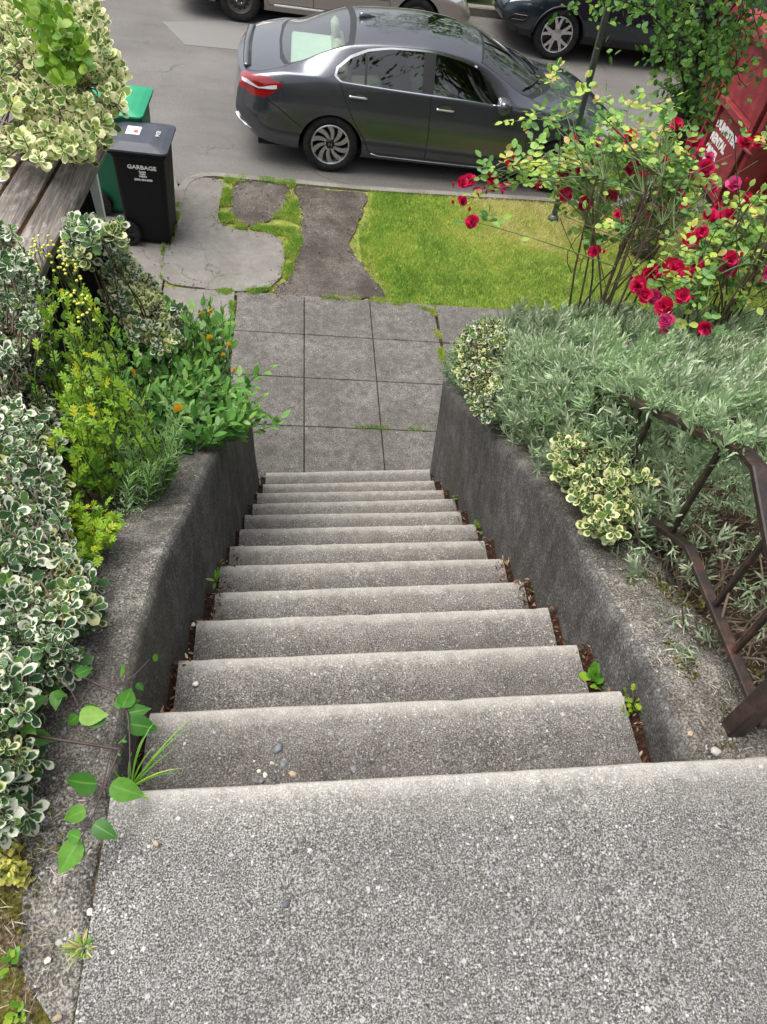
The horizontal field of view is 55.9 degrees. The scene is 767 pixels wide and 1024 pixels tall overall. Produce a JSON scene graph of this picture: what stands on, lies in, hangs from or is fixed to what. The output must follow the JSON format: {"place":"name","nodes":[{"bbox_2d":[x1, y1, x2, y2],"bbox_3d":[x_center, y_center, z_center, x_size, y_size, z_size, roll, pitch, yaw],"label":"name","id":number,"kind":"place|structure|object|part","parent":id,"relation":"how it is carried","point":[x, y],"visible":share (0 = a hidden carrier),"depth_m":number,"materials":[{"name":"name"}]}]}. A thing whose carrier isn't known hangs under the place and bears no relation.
{"place":"outdoors","nodes":[
{"label":"outdoors","id":0,"kind":"place"},
{"bbox_2d":[0,797,110,1023],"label":"mossy ground","id":1,"kind":"structure","parent":0,"point":[38,1015],"depth_m":1.28,"materials":[{"name":"soil"}]},
{"bbox_2d":[0,946,19,978],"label":"sprout","id":2,"kind":"object","parent":1,"relation":"on","point":[13,955],"visible":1,"depth_m":1.27,"materials":[{"name":"green plant"}]},
{"bbox_2d":[3,1000,25,1023],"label":"sprout","id":3,"kind":"object","parent":1,"relation":"on","point":[10,1017],"visible":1,"depth_m":1.22,"materials":[{"name":"green plant"}]},
{"bbox_2d":[0,837,35,888],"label":"sedum","id":4,"kind":"object","parent":1,"relation":"on","point":[10,873],"visible":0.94,"depth_m":1.35,"materials":[{"name":"yellow plant"}]},
{"bbox_2d":[11,794,109,1023],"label":"old concrete strip","id":5,"kind":"object","parent":1,"relation":"on","point":[70,898],"visible":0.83,"depth_m":1.35,"materials":[{"name":"grey concrete"}]},
{"bbox_2d":[44,957,50,963],"bbox_3d":[-0.596,0.796,1.285,0.013,0.006,0.010,-17,54,-16],"label":"pebble","id":6,"kind":"object","parent":5,"relation":"on","point":[47,960],"visible":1,"depth_m":1.28,"materials":[{"name":"white stone"}]},
{"bbox_2d":[52,1013,62,1021],"bbox_3d":[-0.556,0.863,1.233,0.015,0.009,0.012,-27,58,-22],"label":"pebble","id":7,"kind":"object","parent":5,"relation":"on","point":[57,1017],"visible":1,"depth_m":1.23,"materials":[{"name":"beige stone"}]},
{"bbox_2d":[57,928,96,968],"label":"grass tuft","id":8,"kind":"object","parent":5,"relation":"on","point":[74,952],"visible":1,"depth_m":1.29,"materials":[{"name":"green plant"}]},
{"bbox_2d":[87,908,92,915],"bbox_3d":[-0.541,0.738,1.335,0.014,0.006,0.014,-1,52,-4],"label":"pebble","id":9,"kind":"object","parent":5,"relation":"on","point":[89,911],"visible":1,"depth_m":1.33,"materials":[{"name":"white stone"}]},
{"bbox_2d":[44,401,163,536],"bbox_3d":[-2.183,-0.008,2.744,2.560,1.519,2.740,-1,52,-4],"label":"garden bed","id":10,"kind":"object","parent":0,"point":[93,494],"visible":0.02,"depth_m":2.62,"materials":[{"name":"soil"}]},
{"bbox_2d":[0,220,108,848],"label":"euonymus shrub","id":11,"kind":"object","parent":10,"relation":"on","point":[44,567],"visible":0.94,"depth_m":1.74,"materials":[{"name":"green plant"}]},
{"bbox_2d":[0,146,139,400],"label":"plank shelter","id":12,"kind":"object","parent":10,"relation":"on","point":[34,201],"visible":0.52,"depth_m":3.27,"materials":[{"name":"brown wood"}]},
{"bbox_2d":[0,0,132,179],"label":"euonymus shrub","id":13,"kind":"object","parent":12,"relation":"on","point":[58,56],"visible":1,"depth_m":2.92,"materials":[{"name":"green plant"}]},
{"bbox_2d":[24,234,148,467],"bbox_3d":[-1.110,-0.420,2.702,0.385,1.058,0.580,-12,53,-12],"label":"feverfew","id":14,"kind":"object","parent":10,"relation":"on","point":[76,336],"visible":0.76,"depth_m":2.46,"materials":[{"name":"green plant"}]},
{"bbox_2d":[59,494,125,574],"bbox_3d":[-0.837,0.064,2.055,0.205,0.358,0.432,-26,57,-22],"label":"feverfew","id":15,"kind":"object","parent":10,"relation":"on","point":[97,532],"visible":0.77,"depth_m":1.97,"materials":[{"name":"green plant"}]},
{"bbox_2d":[43,297,156,437],"bbox_3d":[-1.179,-0.455,3.055,0.407,0.891,0.646,-15,54,-14],"label":"parsley weed","id":16,"kind":"object","parent":10,"relation":"on","point":[128,372],"visible":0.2,"depth_m":2.90,"materials":[{"name":"green plant"}]},
{"bbox_2d":[56,210,147,402],"bbox_3d":[-1.200,-0.810,3.339,0.299,1.321,0.394,-32,60,-25],"label":"euonymus shrub","id":17,"kind":"object","parent":10,"relation":"on","point":[81,236],"visible":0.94,"depth_m":2.88,"materials":[{"name":"green plant"}]},
{"bbox_2d":[46,345,178,509],"bbox_3d":[-0.918,-0.208,2.458,0.412,0.702,0.515,-1,52,-4],"label":"feverfew","id":18,"kind":"object","parent":10,"relation":"on","point":[93,465],"visible":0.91,"depth_m":2.30,"materials":[{"name":"green plant"}]},
{"bbox_2d":[53,352,212,473],"bbox_3d":[-0.959,-0.369,3.062,0.492,1.180,1.308,-1,52,-4],"label":"leafy weed","id":19,"kind":"object","parent":10,"relation":"on","point":[163,401],"visible":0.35,"depth_m":2.93,"materials":[{"name":"green plant"}]},
{"bbox_2d":[97,238,189,387],"bbox_3d":[-1.265,-0.995,3.874,0.417,0.962,1.442,-15,54,-14],"label":"euonymus shrub","id":20,"kind":"object","parent":10,"relation":"on","point":[147,290],"visible":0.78,"depth_m":3.45,"materials":[{"name":"green plant"}]},
{"bbox_2d":[94,419,194,514],"bbox_3d":[-0.919,-0.219,2.967,0.284,0.770,1.160,-1,52,-4],"label":"feathery plant","id":21,"kind":"object","parent":10,"relation":"on","point":[117,499],"visible":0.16,"depth_m":2.43,"materials":[{"name":"green plant"}]},
{"bbox_2d":[107,402,187,520],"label":"feathery plant","id":22,"kind":"object","parent":10,"relation":"on","point":[145,472],"visible":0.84,"depth_m":2.42,"materials":[{"name":"green plant"}]},
{"bbox_2d":[128,293,290,453],"bbox_3d":[-0.916,-0.537,3.497,0.766,1.056,1.218,-15,54,-14],"label":"poppy plant","id":23,"kind":"object","parent":10,"relation":"on","point":[220,409],"visible":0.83,"depth_m":3.20,"materials":[{"name":"green plant"}]},
{"bbox_2d":[106,176,177,356],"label":"driveway","id":24,"kind":"structure","parent":0,"point":[147,255],"depth_m":6.90,"materials":[{"name":"concrete"}]},
{"bbox_2d":[74,84,153,214],"bbox_3d":[-2.549,-3.494,7.005,0.647,1.048,0.660,3,51,-7],"label":"wheeled bin","id":25,"kind":"object","parent":24,"relation":"on","point":[138,99],"visible":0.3,"depth_m":6.83,"materials":[{"name":"green plastic"}]},
{"bbox_2d":[106,121,175,245],"bbox_3d":[-2.224,-3.055,6.756,0.572,0.972,0.580,3,51,-7],"label":"wheeled bin","id":26,"kind":"object","parent":24,"relation":"on","point":[140,153],"visible":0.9,"depth_m":6.51,"materials":[{"name":"black plastic"}]},
{"bbox_2d":[149,287,234,382],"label":"pale sidewalk","id":27,"kind":"structure","parent":0,"point":[184,295],"depth_m":6.55,"materials":[{"name":"concrete"}]},
{"bbox_2d":[273,187,384,299],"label":"dirty path","id":28,"kind":"structure","parent":0,"point":[327,275],"depth_m":7.28,"materials":[{"name":"soil"}]},
{"bbox_2d":[0,0,740,210],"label":"road","id":29,"kind":"structure","parent":0,"point":[192,100],"depth_m":9.55,"materials":[{"name":"grey asphalt"}]},
{"bbox_2d":[163,19,270,49],"bbox_3d":[-1.886,-7.205,10.886,2.573,0.212,1.091,-19,55,-17],"label":"road patch","id":30,"kind":"object","parent":29,"relation":"on","point":[226,34],"visible":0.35,"depth_m":10.68,"materials":[{"name":"grey asphalt"}]},
{"bbox_2d":[210,0,469,22],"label":"beige sedan","id":31,"kind":"object","parent":29,"relation":"on","point":[241,10],"visible":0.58,"depth_m":10.99,"materials":[{"name":"beige paint"}]},
{"bbox_3d":[-1.542,-7.878,10.690,1.042,0.688,0.067,1,51,-8],"label":"door","id":32,"kind":"part","parent":31,"relation":"part of","materials":[{"name":"beige paint"}]},
{"bbox_3d":[-0.468,-7.839,10.857,1.182,0.651,0.069,1,51,-8],"label":"door","id":33,"kind":"part","parent":31,"relation":"part of","materials":[{"name":"beige paint"}]},
{"bbox_2d":[234,5,618,191],"bbox_3d":[0.618,-5.107,8.722,4.740,1.396,2.231,2,51,-8],"label":"grey sedan","id":34,"kind":"object","parent":29,"relation":"on","point":[334,89],"visible":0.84,"depth_m":8.10,"materials":[{"name":"paint"}]},
{"bbox_3d":[-0.761,-5.444,8.160,0.775,0.227,1.290,-2,52,-5],"label":"rear window","id":35,"kind":"part","parent":34,"relation":"part of","materials":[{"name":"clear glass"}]},
{"bbox_3d":[-0.444,-5.974,8.733,0.300,0.249,0.194,2,51,-8],"label":"side window","id":36,"kind":"part","parent":34,"relation":"part of","materials":[{"name":"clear glass"}]},
{"bbox_3d":[-0.111,-5.768,9.245,1.042,0.708,0.067,2,51,-8],"label":"door","id":37,"kind":"part","parent":34,"relation":"part of","materials":[{"name":"grey paint"}]},
{"bbox_3d":[-0.349,-4.796,7.801,0.300,0.249,0.194,2,51,-8],"label":"side window","id":38,"kind":"part","parent":34,"relation":"part of","materials":[{"name":"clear glass"}]},
{"bbox_3d":[0.001,-4.380,8.146,1.042,0.708,0.067,2,51,-8],"label":"door","id":39,"kind":"part","parent":34,"relation":"part of","materials":[{"name":"grey paint"}]},
{"bbox_3d":[0.133,-4.805,7.858,0.610,0.329,0.234,2,51,-8],"label":"side window","id":40,"kind":"part","parent":34,"relation":"part of","materials":[{"name":"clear glass"}]},
{"bbox_3d":[0.964,-4.766,7.991,0.815,0.365,0.234,2,51,-8],"label":"side window","id":41,"kind":"part","parent":34,"relation":"part of","materials":[{"name":"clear glass"}]},
{"bbox_3d":[1.075,-4.333,8.316,1.182,0.685,0.069,2,51,-8],"label":"door","id":42,"kind":"part","parent":34,"relation":"part of","materials":[{"name":"grey paint"}]},
{"bbox_2d":[175,172,763,217],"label":"kerb","id":43,"kind":"structure","parent":29,"relation":"on","point":[182,186],"depth_m":8.16,"materials":[{"name":"concrete"}]},
{"bbox_2d":[468,3,501,18],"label":"kerb","id":44,"kind":"structure","parent":29,"relation":"on","point":[479,10],"depth_m":12.59,"materials":[{"name":"concrete"}]},
{"bbox_2d":[491,0,766,65],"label":"dark suv","id":45,"kind":"object","parent":29,"relation":"on","point":[559,37],"visible":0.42,"depth_m":11.41,"materials":[{"name":"black paint"}]},
{"bbox_2d":[667,0,766,208],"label":"dumpster","id":46,"kind":"object","parent":29,"relation":"on","point":[752,116],"visible":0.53,"depth_m":8.64,"materials":[{"name":"red paint"}]},
{"bbox_2d":[164,179,766,318],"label":"verge ground","id":47,"kind":"structure","parent":0,"point":[352,244],"depth_m":7.66,"materials":[{"name":"plant"}]},
{"bbox_2d":[162,177,284,292],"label":"curved slab","id":48,"kind":"structure","parent":47,"relation":"on","point":[205,250],"depth_m":7.06,"materials":[{"name":"concrete"}]},
{"bbox_2d":[229,181,289,226],"bbox_3d":[-1.330,-3.275,7.745,0.647,0.132,0.940,-1,52,-4],"label":"dark patch","id":49,"kind":"object","parent":47,"relation":"on","point":[250,191],"visible":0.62,"depth_m":7.74,"materials":[{"name":"concrete"}]},
{"bbox_2d":[154,175,388,303],"bbox_3d":[0.626,-2.880,7.752,5.715,0.585,2.598,-1,52,-4],"label":"verge debris","id":50,"kind":"object","parent":47,"relation":"on","point":[284,239],"visible":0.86,"depth_m":7.39,"materials":[{"name":"plant"}]},
{"bbox_2d":[548,0,613,221],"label":"sign post","id":51,"kind":"object","parent":47,"relation":"on","point":[553,216],"visible":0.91,"depth_m":7.06,"materials":[{"name":"grey metal"}]},
{"bbox_2d":[548,0,766,258],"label":"street tree","id":52,"kind":"object","parent":47,"relation":"on","point":[702,47],"visible":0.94,"depth_m":6.56,"materials":[{"name":"green plant"}]},
{"bbox_2d":[467,0,493,5],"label":"verge","id":53,"kind":"structure","parent":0,"point":[486,2],"depth_m":12.82,"materials":[{"name":"green plant"}]},
{"bbox_2d":[228,292,759,482],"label":"sidewalk","id":54,"kind":"structure","parent":0,"point":[342,395],"depth_m":6.14,"materials":[{"name":"concrete"}]},
{"bbox_2d":[31,420,259,796],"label":"retaining wall","id":55,"kind":"structure","parent":54,"relation":"on","point":[165,556],"depth_m":2.01,"materials":[{"name":"concrete"}]},
{"bbox_2d":[158,172,445,431],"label":"verge grass","id":56,"kind":"structure","parent":54,"relation":"on","point":[294,237],"depth_m":7.38,"materials":[{"name":"green plant"}]},
{"bbox_2d":[74,470,766,1023],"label":"concrete stairs","id":57,"kind":"structure","parent":54,"relation":"on","point":[478,836],"depth_m":1.45,"materials":[{"name":"grey concrete"}]},
{"bbox_2d":[113,716,192,803],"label":"grass tuft","id":58,"kind":"object","parent":57,"relation":"on","point":[139,776],"visible":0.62,"depth_m":1.50,"materials":[{"name":"green plant"}]},
{"bbox_2d":[192,681,198,686],"bbox_3d":[-0.525,0.480,2.018,0.019,0.011,0.016,-1,52,-4],"label":"pebble","id":59,"kind":"object","parent":57,"relation":"on","point":[195,683],"visible":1,"depth_m":2.01,"materials":[{"name":"white stone"}]},
{"bbox_2d":[205,568,220,588],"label":"step weed","id":60,"kind":"object","parent":57,"relation":"on","point":[216,575],"visible":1,"depth_m":2.67,"materials":[{"name":"green plant"}]},
{"bbox_2d":[273,743,282,753],"bbox_3d":[-0.250,0.561,1.711,0.029,0.016,0.019,-23,56,-20],"label":"pebble","id":61,"kind":"object","parent":57,"relation":"on","point":[277,748],"visible":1,"depth_m":1.71,"materials":[{"name":"grey stone"}]},
{"bbox_2d":[280,761,285,767],"bbox_3d":[-0.235,0.591,1.690,0.017,0.010,0.017,-1,52,-4],"label":"pebble","id":62,"kind":"object","parent":57,"relation":"on","point":[282,764],"visible":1,"depth_m":1.69,"materials":[{"name":"grey stone"}]},
{"bbox_2d":[282,899,289,907],"bbox_3d":[-0.181,0.730,1.349,0.015,0.006,0.016,-1,52,-4],"label":"pebble","id":63,"kind":"object","parent":57,"relation":"on","point":[286,904],"visible":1,"depth_m":1.35,"materials":[{"name":"grey stone"}]},
{"bbox_2d":[289,771,295,776],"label":"pebble","id":64,"kind":"object","parent":57,"relation":"on","point":[292,773],"visible":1,"depth_m":1.67,"materials":[{"name":"beige stone"}]},
{"bbox_2d":[0,478,766,1023],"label":"straw litter","id":65,"kind":"object","parent":57,"relation":"on","point":[32,938],"visible":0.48,"depth_m":1.73,"materials":[{"name":"beige plant"}]},
{"bbox_2d":[133,473,649,775],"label":"leaf litter","id":66,"kind":"object","parent":57,"relation":"on","point":[525,601],"visible":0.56,"depth_m":2.45,"materials":[{"name":"brown plant"}]},
{"bbox_2d":[622,683,643,715],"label":"step weed","id":67,"kind":"object","parent":66,"relation":"on","point":[636,706],"visible":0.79,"depth_m":1.82,"materials":[{"name":"green plant"}]},
{"bbox_2d":[474,520,482,533],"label":"step weed","id":68,"kind":"object","parent":57,"relation":"on","point":[479,525],"visible":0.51,"depth_m":3.65,"materials":[{"name":"green plant"}]},
{"bbox_2d":[579,662,603,688],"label":"step weed","id":69,"kind":"object","parent":57,"relation":"on","point":[593,673],"visible":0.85,"depth_m":2.09,"materials":[{"name":"green plant"}]},
{"bbox_2d":[430,376,766,762],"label":"retaining wall","id":70,"kind":"structure","parent":54,"relation":"on","point":[517,510],"depth_m":2.18,"materials":[{"name":"concrete"}]},
{"bbox_2d":[0,469,764,997],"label":"moss","id":71,"kind":"object","parent":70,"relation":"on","point":[34,895],"visible":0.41,"depth_m":1.76,"materials":[{"name":"green plant"}]},
{"bbox_2d":[16,592,157,874],"bbox_3d":[-0.662,0.367,1.532,0.347,0.111,0.681,-31,60,-25],"label":"clematis","id":72,"kind":"object","parent":71,"relation":"on","point":[71,852],"visible":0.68,"depth_m":1.46,"materials":[{"name":"green plant"}]},
{"bbox_2d":[547,425,660,545],"bbox_3d":[0.659,-0.091,2.307,0.388,0.314,0.547,25,54,16],"label":"euonymus shrub","id":73,"kind":"object","parent":70,"relation":"on","point":[604,501],"visible":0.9,"depth_m":2.20,"materials":[{"name":"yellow plant"}]},
{"bbox_2d":[534,355,766,737],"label":"iron railing","id":74,"kind":"object","parent":70,"relation":"on","point":[746,715],"visible":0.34,"depth_m":1.71,"materials":[{"name":"brown metal"}]},
{"bbox_2d":[710,746,720,755],"bbox_3d":[0.730,0.525,1.588,0.021,0.012,0.022,39,59,24],"label":"pebble","id":75,"kind":"object","parent":70,"relation":"on","point":[715,751],"visible":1,"depth_m":1.58,"materials":[{"name":"white stone"}]},
{"bbox_2d":[518,397,766,687],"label":"garden soil bed","id":76,"kind":"object","parent":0,"point":[733,609],"visible":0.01,"depth_m":2.27,"materials":[{"name":"brown soil"}]},
{"bbox_2d":[451,319,518,423],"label":"euonymus shrub","id":77,"kind":"object","parent":76,"relation":"on","point":[479,378],"visible":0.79,"depth_m":3.48,"materials":[{"name":"green plant"}]},
{"bbox_2d":[439,295,766,683],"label":"lavender hedge","id":78,"kind":"object","parent":76,"relation":"on","point":[539,391],"visible":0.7,"depth_m":2.44,"materials":[{"name":"green plant"}]},
{"bbox_2d":[451,57,757,407],"bbox_3d":[1.111,-1.521,3.913,1.329,1.730,1.444,24,54,15],"label":"rose bush","id":79,"kind":"object","parent":76,"relation":"on","point":[678,178],"visible":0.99,"depth_m":3.47,"materials":[{"name":"green plant"}]},
{"bbox_2d":[620,121,766,416],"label":"rose bush","id":80,"kind":"object","parent":76,"relation":"on","point":[709,264],"visible":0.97,"depth_m":3.23,"materials":[{"name":"green plant"}]}
]}

